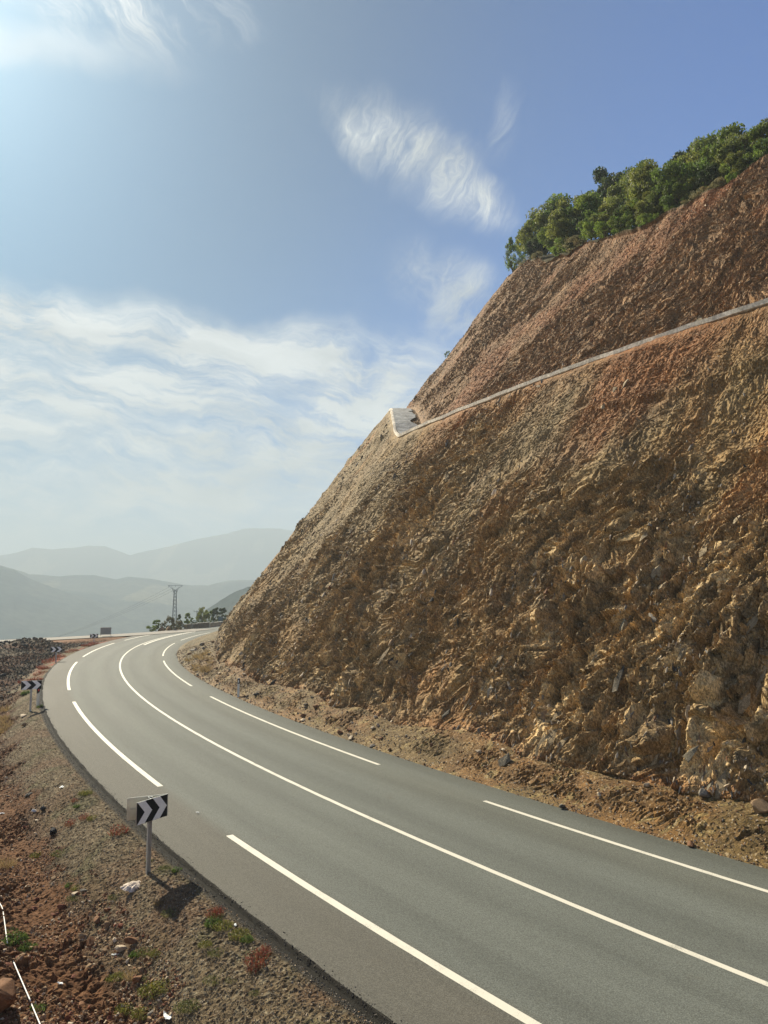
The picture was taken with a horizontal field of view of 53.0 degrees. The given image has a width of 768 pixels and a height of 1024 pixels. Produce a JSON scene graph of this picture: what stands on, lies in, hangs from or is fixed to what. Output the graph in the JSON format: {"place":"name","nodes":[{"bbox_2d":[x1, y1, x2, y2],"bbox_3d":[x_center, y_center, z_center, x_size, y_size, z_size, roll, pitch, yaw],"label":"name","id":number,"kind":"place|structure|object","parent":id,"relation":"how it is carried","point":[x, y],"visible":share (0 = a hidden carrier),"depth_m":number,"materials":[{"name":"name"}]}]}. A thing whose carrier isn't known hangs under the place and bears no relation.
{"place":"outdoors","nodes":[
{"label":"outdoors","id":0,"kind":"place"},
{"bbox_2d":[0,629,210,640],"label":"side road","id":1,"kind":"structure","parent":0,"point":[128,634],"depth_m":108.56,"materials":[{"name":"asphalt"}]},
{"bbox_2d":[0,635,394,1023],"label":"verge","id":2,"kind":"structure","parent":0,"point":[94,991],"depth_m":15.03,"materials":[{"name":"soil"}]},
{"bbox_2d":[0,977,15,1013],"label":"rock","id":3,"kind":"object","parent":2,"relation":"on","point":[7,992],"visible":1,"depth_m":12.26,"materials":[{"name":"stone"}]},
{"bbox_2d":[0,855,17,868],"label":"weed","id":4,"kind":"object","parent":2,"relation":"on","point":[3,863],"visible":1,"depth_m":19.10,"materials":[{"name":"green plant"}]},
{"bbox_2d":[1,930,29,945],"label":"weed","id":5,"kind":"object","parent":2,"relation":"on","point":[23,937],"visible":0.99,"depth_m":15.05,"materials":[{"name":"green plant"}]},
{"bbox_2d":[16,941,37,951],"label":"weed","id":6,"kind":"object","parent":2,"relation":"on","point":[23,948],"visible":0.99,"depth_m":14.79,"materials":[{"name":"green plant"}]},
{"bbox_2d":[21,680,41,710],"bbox_3d":[-17.888,9.515,38.990,0.960,1.924,0.130,3,-7,-24],"label":"chevron sign","id":7,"kind":"object","parent":2,"relation":"on","point":[30,685],"visible":0.91,"depth_m":38.99,"materials":[{"name":"metal"}]},
{"bbox_2d":[0,637,83,699],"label":"dark rubble","id":8,"kind":"object","parent":2,"relation":"on","point":[17,667],"visible":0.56,"depth_m":69.88,"materials":[{"name":"stone"}]},
{"bbox_2d":[50,647,61,662],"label":"chevron sign","id":9,"kind":"object","parent":2,"relation":"on","point":[56,649],"visible":0.92,"depth_m":65.70,"materials":[{"name":"metal"}]},
{"bbox_2d":[0,697,187,1023],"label":"rubble","id":10,"kind":"object","parent":2,"relation":"on","point":[133,987],"visible":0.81,"depth_m":14.15,"materials":[{"name":"stone"}]},
{"bbox_2d":[100,627,110,635],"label":"notice board","id":11,"kind":"object","parent":2,"relation":"on","point":[105,630],"visible":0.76,"depth_m":104.52,"materials":[{"name":"metal"}]},
{"bbox_2d":[109,971,125,981],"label":"weed","id":12,"kind":"object","parent":2,"relation":"on","point":[114,977],"visible":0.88,"depth_m":13.21,"materials":[{"name":"green plant"}]},
{"bbox_2d":[107,824,130,836],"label":"weed","id":13,"kind":"object","parent":2,"relation":"on","point":[119,830],"visible":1,"depth_m":18.74,"materials":[{"name":"brown plant"}]},
{"bbox_2d":[114,1002,133,1015],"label":"weed","id":14,"kind":"object","parent":2,"relation":"on","point":[121,1010],"visible":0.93,"depth_m":12.37,"materials":[{"name":"green plant"}]},
{"bbox_2d":[120,881,140,891],"bbox_3d":[-5.091,7.701,15.909,0.365,0.093,0.755,16,-3,38],"label":"rock","id":15,"kind":"object","parent":2,"relation":"on","point":[131,886],"visible":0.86,"depth_m":15.73,"materials":[{"name":"stone"}]},
{"bbox_2d":[124,936,136,943],"bbox_3d":[-4.612,7.809,14.055,0.227,0.112,0.256,17,-15,14],"label":"rock","id":16,"kind":"object","parent":2,"relation":"on","point":[130,940],"visible":1,"depth_m":13.97,"materials":[{"name":"stone"}]},
{"bbox_2d":[122,968,138,981],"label":"weed","id":17,"kind":"object","parent":2,"relation":"on","point":[126,977],"visible":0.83,"depth_m":13.05,"materials":[{"name":"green plant"}]},
{"bbox_2d":[130,1006,151,1020],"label":"weed","id":18,"kind":"object","parent":2,"relation":"on","point":[137,1012],"visible":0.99,"depth_m":12.07,"materials":[{"name":"green plant"}]},
{"bbox_2d":[127,794,167,874],"bbox_3d":[-4.972,7.040,16.311,0.830,1.951,0.509,5,-8,-40],"label":"chevron sign","id":19,"kind":"object","parent":2,"relation":"on","point":[148,810],"visible":0.95,"depth_m":16.32,"materials":[{"name":"metal"}]},
{"bbox_2d":[137,980,161,999],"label":"weed","id":20,"kind":"object","parent":2,"relation":"on","point":[142,989],"visible":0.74,"depth_m":12.48,"materials":[{"name":"green plant"}]},
{"bbox_2d":[150,978,172,993],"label":"weed","id":21,"kind":"object","parent":2,"relation":"on","point":[157,983],"visible":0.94,"depth_m":12.46,"materials":[{"name":"green plant"}]},
{"bbox_2d":[172,999,192,1014],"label":"weed","id":22,"kind":"object","parent":2,"relation":"on","point":[180,1003],"visible":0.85,"depth_m":11.79,"materials":[{"name":"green plant"}]},
{"bbox_2d":[177,998,200,1012],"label":"weed","id":23,"kind":"object","parent":2,"relation":"on","point":[190,1001],"visible":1,"depth_m":11.72,"materials":[{"name":"green plant"}]},
{"bbox_2d":[196,607,209,622],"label":"roadside tree","id":24,"kind":"object","parent":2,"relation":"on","point":[199,617],"visible":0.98,"depth_m":138.61,"materials":[{"name":"green plant"}]},
{"bbox_2d":[202,974,220,985],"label":"weed","id":25,"kind":"object","parent":2,"relation":"on","point":[212,979],"visible":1,"depth_m":12.11,"materials":[{"name":"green plant"}]},
{"bbox_2d":[204,917,222,927],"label":"weed","id":26,"kind":"object","parent":2,"relation":"on","point":[208,923],"visible":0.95,"depth_m":13.58,"materials":[{"name":"green plant"}]},
{"bbox_2d":[205,906,222,917],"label":"weed","id":27,"kind":"object","parent":2,"relation":"on","point":[211,914],"visible":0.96,"depth_m":13.91,"materials":[{"name":"red plant"}]},
{"bbox_2d":[211,607,220,621],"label":"roadside tree","id":28,"kind":"object","parent":2,"relation":"on","point":[214,610],"visible":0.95,"depth_m":145.65,"materials":[{"name":"green plant"}]},
{"bbox_2d":[212,919,233,931],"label":"weed","id":29,"kind":"object","parent":2,"relation":"on","point":[230,926],"visible":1,"depth_m":13.44,"materials":[{"name":"green plant"}]},
{"bbox_2d":[228,927,251,941],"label":"weed","id":30,"kind":"object","parent":2,"relation":"on","point":[233,934],"visible":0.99,"depth_m":13.11,"materials":[{"name":"green plant"}]},
{"bbox_2d":[240,935,253,943],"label":"weed","id":31,"kind":"object","parent":2,"relation":"on","point":[249,939],"visible":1,"depth_m":12.88,"materials":[{"name":"green plant"}]},
{"bbox_2d":[243,949,268,968],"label":"weed","id":32,"kind":"object","parent":2,"relation":"on","point":[261,961],"visible":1,"depth_m":12.19,"materials":[{"name":"red plant"}]},
{"bbox_2d":[255,943,273,956],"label":"weed","id":33,"kind":"object","parent":2,"relation":"on","point":[265,949],"visible":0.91,"depth_m":12.46,"materials":[{"name":"red plant"}]},
{"bbox_2d":[0,528,395,1023],"bbox_3d":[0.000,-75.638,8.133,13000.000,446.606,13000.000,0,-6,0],"label":"valley","id":34,"kind":"structure","parent":0,"point":[46,593],"depth_m":1824.37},
{"bbox_2d":[164,615,174,629],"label":"roadside bush","id":35,"kind":"object","parent":34,"relation":"on","point":[171,621],"visible":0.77,"depth_m":123.06,"materials":[{"name":"green plant"}]},
{"bbox_2d":[168,585,182,625],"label":"power pylon","id":36,"kind":"object","parent":34,"relation":"on","point":[176,590],"visible":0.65,"depth_m":251.11,"materials":[{"name":"metal"}]},
{"bbox_2d":[0,0,767,554],"label":"sky","id":37,"kind":"structure","parent":0,"point":[237,237],"materials":[{"name":"blue"}]},
{"bbox_2d":[42,626,767,1023],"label":"road","id":38,"kind":"structure","parent":0,"point":[538,956],"depth_m":15.84,"materials":[{"name":"asphalt"}]},
{"bbox_2d":[67,662,76,689],"bbox_3d":[-22.402,11.586,55.217,0.463,0.001,20.594,2,-7,-20],"label":"road marking","id":39,"kind":"object","parent":38,"relation":"on","point":[68,680],"visible":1,"depth_m":52.59,"materials":[{"name":"paint"}]},
{"bbox_2d":[73,702,162,786],"bbox_3d":[-11.619,9.050,31.637,0.457,0.001,20.586,3,-7,-28],"label":"road marking","id":40,"kind":"object","parent":38,"relation":"on","point":[125,758],"visible":1,"depth_m":27.93,"materials":[{"name":"paint"}]},
{"bbox_2d":[39,681,401,1023],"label":"asphalt crumbs","id":41,"kind":"object","parent":38,"relation":"on","point":[223,890],"visible":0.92,"depth_m":13.92,"materials":[{"name":"asphalt"}]},
{"bbox_2d":[209,696,379,764],"bbox_3d":[-5.025,9.319,34.139,0.411,0.001,19.712,3,-7,-29],"label":"road marking","id":42,"kind":"object","parent":38,"relation":"on","point":[296,733],"visible":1,"depth_m":31.13,"materials":[{"name":"paint"}]},
{"bbox_2d":[227,835,540,1023],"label":"road marking","id":43,"kind":"object","parent":38,"relation":"on","point":[492,999],"visible":1,"depth_m":12.47,"materials":[{"name":"paint"}]},
{"bbox_2d":[119,646,767,985],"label":"road marking","id":44,"kind":"object","parent":38,"relation":"on","point":[721,965],"visible":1,"depth_m":15.55,"materials":[{"name":"paint"}]},
{"bbox_2d":[483,801,767,892],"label":"road marking","id":45,"kind":"object","parent":38,"relation":"on","point":[668,860],"visible":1,"depth_m":17.01,"materials":[{"name":"paint"}]},
{"bbox_2d":[177,154,767,868],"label":"cut slope","id":46,"kind":"structure","parent":0,"point":[679,392],"depth_m":31.23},
{"bbox_2d":[392,408,416,432],"bbox_3d":[1.938,-8.734,71.798,2.303,8.740,27.713,0,-6,0],"label":"drain lining","id":47,"kind":"object","parent":46,"relation":"on","point":[403,417],"visible":0.98,"depth_m":64.07,"materials":[{"name":"concrete"}]},
{"bbox_2d":[176,638,767,864],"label":"scree","id":48,"kind":"structure","parent":46,"relation":"on","point":[408,737],"depth_m":25.41,"materials":[{"name":"gravel"}]},
{"bbox_2d":[214,356,767,798],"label":"lodged stones","id":49,"kind":"object","parent":46,"relation":"on","point":[678,730],"visible":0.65,"depth_m":27.87,"materials":[{"name":"stone"}]},
{"bbox_2d":[498,752,510,765],"bbox_3d":[3.750,7.643,23.622,0.232,0.510,0.424,44,-24,-22],"label":"rock splinter","id":50,"kind":"object","parent":46,"relation":"on","point":[504,760],"visible":1,"depth_m":23.56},
{"bbox_2d":[503,237,525,272],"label":"edge shrub","id":51,"kind":"object","parent":46,"relation":"on","point":[509,251],"visible":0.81,"depth_m":97.38,"materials":[{"name":"green plant"}]},
{"bbox_2d":[515,221,537,257],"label":"hill tree","id":52,"kind":"object","parent":46,"relation":"on","point":[523,253],"visible":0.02,"depth_m":93.40,"materials":[{"name":"green plant"}]},
{"bbox_2d":[515,203,553,254],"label":"hill tree","id":53,"kind":"object","parent":46,"relation":"on","point":[528,231],"visible":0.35,"depth_m":80.37,"materials":[{"name":"green plant"}]},
{"bbox_2d":[525,231,549,259],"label":"understorey shrub","id":54,"kind":"object","parent":46,"relation":"on","point":[532,245],"visible":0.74,"depth_m":77.70,"materials":[{"name":"green plant"}]},
{"bbox_2d":[536,227,559,251],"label":"understorey shrub","id":55,"kind":"object","parent":46,"relation":"on","point":[541,237],"visible":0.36,"depth_m":73.46,"materials":[{"name":"green plant"}]},
{"bbox_2d":[535,720,561,755],"bbox_3d":[5.104,6.885,23.533,0.197,1.725,0.488,44,-7,-22],"label":"rock splinter","id":56,"kind":"object","parent":46,"relation":"on","point":[550,737],"visible":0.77,"depth_m":23.52,"materials":[{"name":"stone"}]},
{"bbox_2d":[530,192,573,248],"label":"hill tree","id":57,"kind":"object","parent":46,"relation":"on","point":[551,201],"visible":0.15,"depth_m":78.00,"materials":[{"name":"green plant"}]},
{"bbox_2d":[549,237,565,255],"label":"edge shrub","id":58,"kind":"object","parent":46,"relation":"on","point":[554,250],"visible":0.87,"depth_m":65.27,"materials":[{"name":"green plant"}]},
{"bbox_2d":[553,737,568,756],"bbox_3d":[5.250,6.961,22.974,0.196,1.197,0.373,44,-9,-22],"label":"rock splinter","id":59,"kind":"object","parent":46,"relation":"on","point":[564,741],"visible":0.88,"depth_m":22.85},
{"bbox_2d":[549,218,578,252],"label":"understorey shrub","id":60,"kind":"object","parent":46,"relation":"on","point":[559,232],"visible":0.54,"depth_m":65.60,"materials":[{"name":"green plant"}]},
{"bbox_2d":[544,195,584,243],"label":"hill tree","id":61,"kind":"object","parent":46,"relation":"on","point":[556,216],"visible":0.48,"depth_m":66.57,"materials":[{"name":"green plant"}]},
{"bbox_2d":[559,234,588,252],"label":"edge shrub","id":62,"kind":"object","parent":46,"relation":"on","point":[574,240],"visible":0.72,"depth_m":62.76,"materials":[{"name":"green plant"}]},
{"bbox_2d":[389,298,767,437],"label":"drain kerb","id":63,"kind":"structure","parent":46,"relation":"on","point":[749,307],"depth_m":38.95,"materials":[{"name":"concrete"}]},
{"bbox_2d":[567,214,594,243],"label":"understorey shrub","id":64,"kind":"object","parent":46,"relation":"on","point":[575,223],"visible":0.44,"depth_m":64.56,"materials":[{"name":"green plant"}]},
{"bbox_2d":[562,191,607,240],"bbox_3d":[17.367,-24.653,65.428,4.092,5.442,4.309,0,-6,-2],"label":"hill tree","id":65,"kind":"object","parent":46,"relation":"on","point":[592,201],"visible":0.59,"depth_m":64.44,"materials":[{"name":"green plant"}]},
{"bbox_2d":[409,161,767,415],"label":"stones","id":66,"kind":"object","parent":46,"relation":"on","point":[576,302],"visible":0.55,"depth_m":52.64,"materials":[{"name":"stone"}]},
{"bbox_2d":[581,221,601,239],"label":"edge shrub","id":67,"kind":"object","parent":46,"relation":"on","point":[586,226],"visible":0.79,"depth_m":60.30,"materials":[{"name":"green plant"}]},
{"bbox_2d":[576,210,608,239],"bbox_3d":[16.921,-22.915,61.953,2.967,2.933,2.586,-1,-6,10],"label":"understorey shrub","id":68,"kind":"object","parent":46,"relation":"on","point":[587,214],"visible":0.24,"depth_m":61.91,"materials":[{"name":"green plant"}]},
{"bbox_2d":[581,165,615,238],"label":"hill tree","id":69,"kind":"object","parent":46,"relation":"on","point":[599,173],"visible":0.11,"depth_m":73.05,"materials":[{"name":"green plant"}]},
{"bbox_2d":[588,203,621,235],"bbox_3d":[17.881,-22.924,60.749,2.634,3.227,2.926,3,-7,-23],"label":"understorey shrub","id":70,"kind":"object","parent":46,"relation":"on","point":[595,217],"visible":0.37,"depth_m":60.30,"materials":[{"name":"green plant"}]},
{"bbox_2d":[594,221,617,237],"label":"edge shrub","id":71,"kind":"object","parent":46,"relation":"on","point":[604,231],"visible":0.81,"depth_m":57.74,"materials":[{"name":"green plant"}]},
{"bbox_2d":[595,171,627,229],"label":"hill tree","id":72,"kind":"object","parent":46,"relation":"on","point":[602,188],"visible":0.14,"depth_m":70.29,"materials":[{"name":"green plant"}]},
{"bbox_2d":[612,665,623,691],"bbox_3d":[6.916,4.892,22.690,0.106,0.999,0.270,44,-31,-23],"label":"rock splinter","id":73,"kind":"object","parent":46,"relation":"on","point":[618,678],"visible":1,"depth_m":22.62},
{"bbox_2d":[602,173,637,222],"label":"hill tree","id":74,"kind":"object","parent":46,"relation":"on","point":[613,193],"visible":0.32,"depth_m":59.93,"materials":[{"name":"green plant"}]},
{"bbox_2d":[607,214,634,231],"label":"edge shrub","id":75,"kind":"object","parent":46,"relation":"on","point":[624,218],"visible":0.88,"depth_m":55.44,"materials":[{"name":"green plant"}]},
{"bbox_2d":[613,201,635,228],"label":"understorey shrub","id":76,"kind":"object","parent":46,"relation":"on","point":[615,212],"visible":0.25,"depth_m":56.97,"materials":[{"name":"green plant"}]},
{"bbox_2d":[613,197,649,227],"bbox_3d":[18.509,-21.629,56.431,2.886,2.951,2.606,2,-7,-21],"label":"understorey shrub","id":77,"kind":"object","parent":46,"relation":"on","point":[623,209],"visible":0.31,"depth_m":56.01,"materials":[{"name":"green plant"}]},
{"bbox_2d":[615,157,663,201],"bbox_3d":[20.575,-24.914,61.779,4.083,6.386,4.863,5,-8,-39],"label":"hill tree","id":78,"kind":"object","parent":46,"relation":"on","point":[624,172],"visible":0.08,"depth_m":61.41,"materials":[{"name":"green plant"}]},
{"bbox_2d":[635,213,653,225],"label":"edge shrub","id":79,"kind":"object","parent":46,"relation":"on","point":[642,218],"visible":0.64,"depth_m":52.40,"materials":[{"name":"green plant"}]},
{"bbox_2d":[624,158,665,212],"bbox_3d":[19.480,-22.878,55.930,4.056,5.580,4.296,0,-6,2],"label":"hill tree","id":80,"kind":"object","parent":46,"relation":"on","point":[642,179],"visible":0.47,"depth_m":55.16,"materials":[{"name":"green plant"}]},
{"bbox_2d":[633,190,664,223],"bbox_3d":[18.666,-20.962,53.600,2.469,2.822,2.428,-2,-7,21],"label":"understorey shrub","id":81,"kind":"object","parent":46,"relation":"on","point":[641,205],"visible":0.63,"depth_m":53.25,"materials":[{"name":"green plant"}]},
{"bbox_2d":[651,565,660,578],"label":"rock splinter","id":82,"kind":"object","parent":46,"relation":"on","point":[656,570],"visible":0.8,"depth_m":25.03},
{"bbox_2d":[650,189,680,215],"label":"understorey shrub","id":83,"kind":"object","parent":46,"relation":"on","point":[652,203],"visible":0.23,"depth_m":53.04,"materials":[{"name":"green plant"}]},
{"bbox_2d":[650,160,699,208],"bbox_3d":[20.150,-21.990,52.807,3.692,4.753,3.559,-2,-6,18],"label":"hill tree","id":84,"kind":"object","parent":46,"relation":"on","point":[678,167],"visible":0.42,"depth_m":52.09,"materials":[{"name":"green plant"}]},
{"bbox_2d":[659,181,698,209],"bbox_3d":[19.787,-20.961,51.441,2.518,2.500,2.209,-5,-8,39],"label":"understorey shrub","id":85,"kind":"object","parent":46,"relation":"on","point":[667,201],"visible":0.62,"depth_m":51.32,"materials":[{"name":"green plant"}]},
{"bbox_2d":[670,138,698,199],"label":"hill tree","id":86,"kind":"object","parent":46,"relation":"on","point":[677,154],"visible":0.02,"depth_m":59.39,"materials":[{"name":"green plant"}]},
{"bbox_2d":[671,170,709,199],"bbox_3d":[20.643,-21.242,51.112,2.428,2.805,2.411,3,-7,-26],"label":"understorey shrub","id":87,"kind":"object","parent":46,"relation":"on","point":[688,180],"visible":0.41,"depth_m":50.70,"materials":[{"name":"green plant"}]},
{"bbox_2d":[683,745,698,762],"bbox_3d":[7.740,6.062,19.425,0.134,0.541,0.274,44,-15,-23],"label":"rock splinter","id":88,"kind":"object","parent":46,"relation":"on","point":[689,755],"visible":1,"depth_m":19.36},
{"bbox_2d":[669,136,715,186],"bbox_3d":[21.767,-22.887,53.456,4.161,5.630,4.636,-3,-7,29],"label":"hill tree","id":89,"kind":"object","parent":46,"relation":"on","point":[698,144],"visible":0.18,"depth_m":52.48,"materials":[{"name":"green plant"}]},
{"bbox_2d":[698,788,710,797],"bbox_3d":[7.798,6.823,18.679,0.307,0.270,0.352,-3,-7,24],"label":"rock","id":90,"kind":"object","parent":46,"relation":"on","point":[703,793],"visible":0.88,"depth_m":18.58,"materials":[{"name":"stone"}]},
{"bbox_2d":[686,139,728,186],"bbox_3d":[21.702,-22.145,50.637,3.384,4.714,3.590,-3,-7,27],"label":"hill tree","id":91,"kind":"object","parent":46,"relation":"on","point":[704,162],"visible":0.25,"depth_m":50.23,"materials":[{"name":"green plant"}]},
{"bbox_2d":[695,164,719,192],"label":"understorey shrub","id":92,"kind":"object","parent":46,"relation":"on","point":[709,170],"visible":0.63,"depth_m":49.03,"materials":[{"name":"green plant"}]},
{"bbox_2d":[697,161,734,191],"bbox_3d":[21.482,-21.176,49.222,2.241,2.654,2.631,6,-8,-43],"label":"understorey shrub","id":93,"kind":"object","parent":46,"relation":"on","point":[708,175],"visible":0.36,"depth_m":49.28,"materials":[{"name":"green plant"}]},
{"bbox_2d":[705,177,726,189],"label":"edge shrub","id":94,"kind":"object","parent":46,"relation":"on","point":[718,180],"visible":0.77,"depth_m":47.02,"materials":[{"name":"green plant"}]},
{"bbox_2d":[715,770,725,798],"bbox_3d":[8.151,6.573,18.606,0.107,0.759,0.264,44,-29,-24],"label":"rock splinter","id":95,"kind":"object","parent":46,"relation":"on","point":[721,781],"visible":1,"depth_m":18.57,"materials":[{"name":"stone"}]},
{"bbox_2d":[698,121,746,160],"bbox_3d":[24.233,-24.276,55.008,5.050,7.066,5.381,-3,-7,29],"label":"hill tree","id":96,"kind":"object","parent":46,"relation":"on","point":[732,129],"visible":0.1,"depth_m":53.65,"materials":[{"name":"green plant"}]},
{"bbox_2d":[709,132,755,179],"bbox_3d":[22.531,-22.096,49.221,3.071,4.110,3.195,1,-6,-12],"label":"hill tree","id":97,"kind":"object","parent":46,"relation":"on","point":[721,155],"visible":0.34,"depth_m":48.93,"materials":[{"name":"green plant"}]},
{"bbox_2d":[719,150,754,181],"bbox_3d":[21.853,-21.148,47.683,2.013,2.367,1.819,-3,-7,29],"label":"understorey shrub","id":98,"kind":"object","parent":46,"relation":"on","point":[738,165],"visible":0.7,"depth_m":47.33,"materials":[{"name":"green plant"}]},
{"bbox_2d":[738,693,750,713],"bbox_3d":[9.316,4.921,19.847,0.120,0.644,0.298,44,-18,-24],"label":"rock splinter","id":99,"kind":"object","parent":46,"relation":"on","point":[744,702],"visible":1,"depth_m":19.82,"materials":[{"name":"stone"}]},
{"bbox_2d":[734,147,761,168],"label":"understorey shrub","id":100,"kind":"object","parent":46,"relation":"on","point":[750,161],"visible":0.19,"depth_m":47.25,"materials":[{"name":"green plant"}]},
{"bbox_2d":[732,122,767,155],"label":"hill tree","id":101,"kind":"object","parent":46,"relation":"on","point":[754,132],"visible":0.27,"depth_m":48.51,"materials":[{"name":"green plant"}]},
{"bbox_2d":[746,614,757,633],"bbox_3d":[10.110,3.025,21.091,0.093,0.892,0.230,44,-10,-23],"label":"rock splinter","id":102,"kind":"object","parent":46,"relation":"on","point":[752,622],"visible":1,"depth_m":21.07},
{"bbox_2d":[742,137,767,167],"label":"understorey shrub","id":103,"kind":"object","parent":46,"relation":"on","point":[759,146],"visible":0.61,"depth_m":46.20,"materials":[{"name":"green plant"}]},
{"bbox_2d":[745,117,767,150],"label":"hill tree","id":104,"kind":"object","parent":46,"relation":"on","point":[765,121],"visible":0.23,"depth_m":49.04,"materials":[{"name":"green plant"}]},
{"bbox_2d":[750,798,767,813],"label":"rock","id":105,"kind":"object","parent":46,"relation":"on","point":[759,805],"visible":1,"depth_m":17.41,"materials":[{"name":"stone"}]},
{"bbox_2d":[755,660,767,696],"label":"rock splinter","id":106,"kind":"object","parent":46,"relation":"on","point":[759,685],"visible":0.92,"depth_m":20.14,"materials":[{"name":"stone"}]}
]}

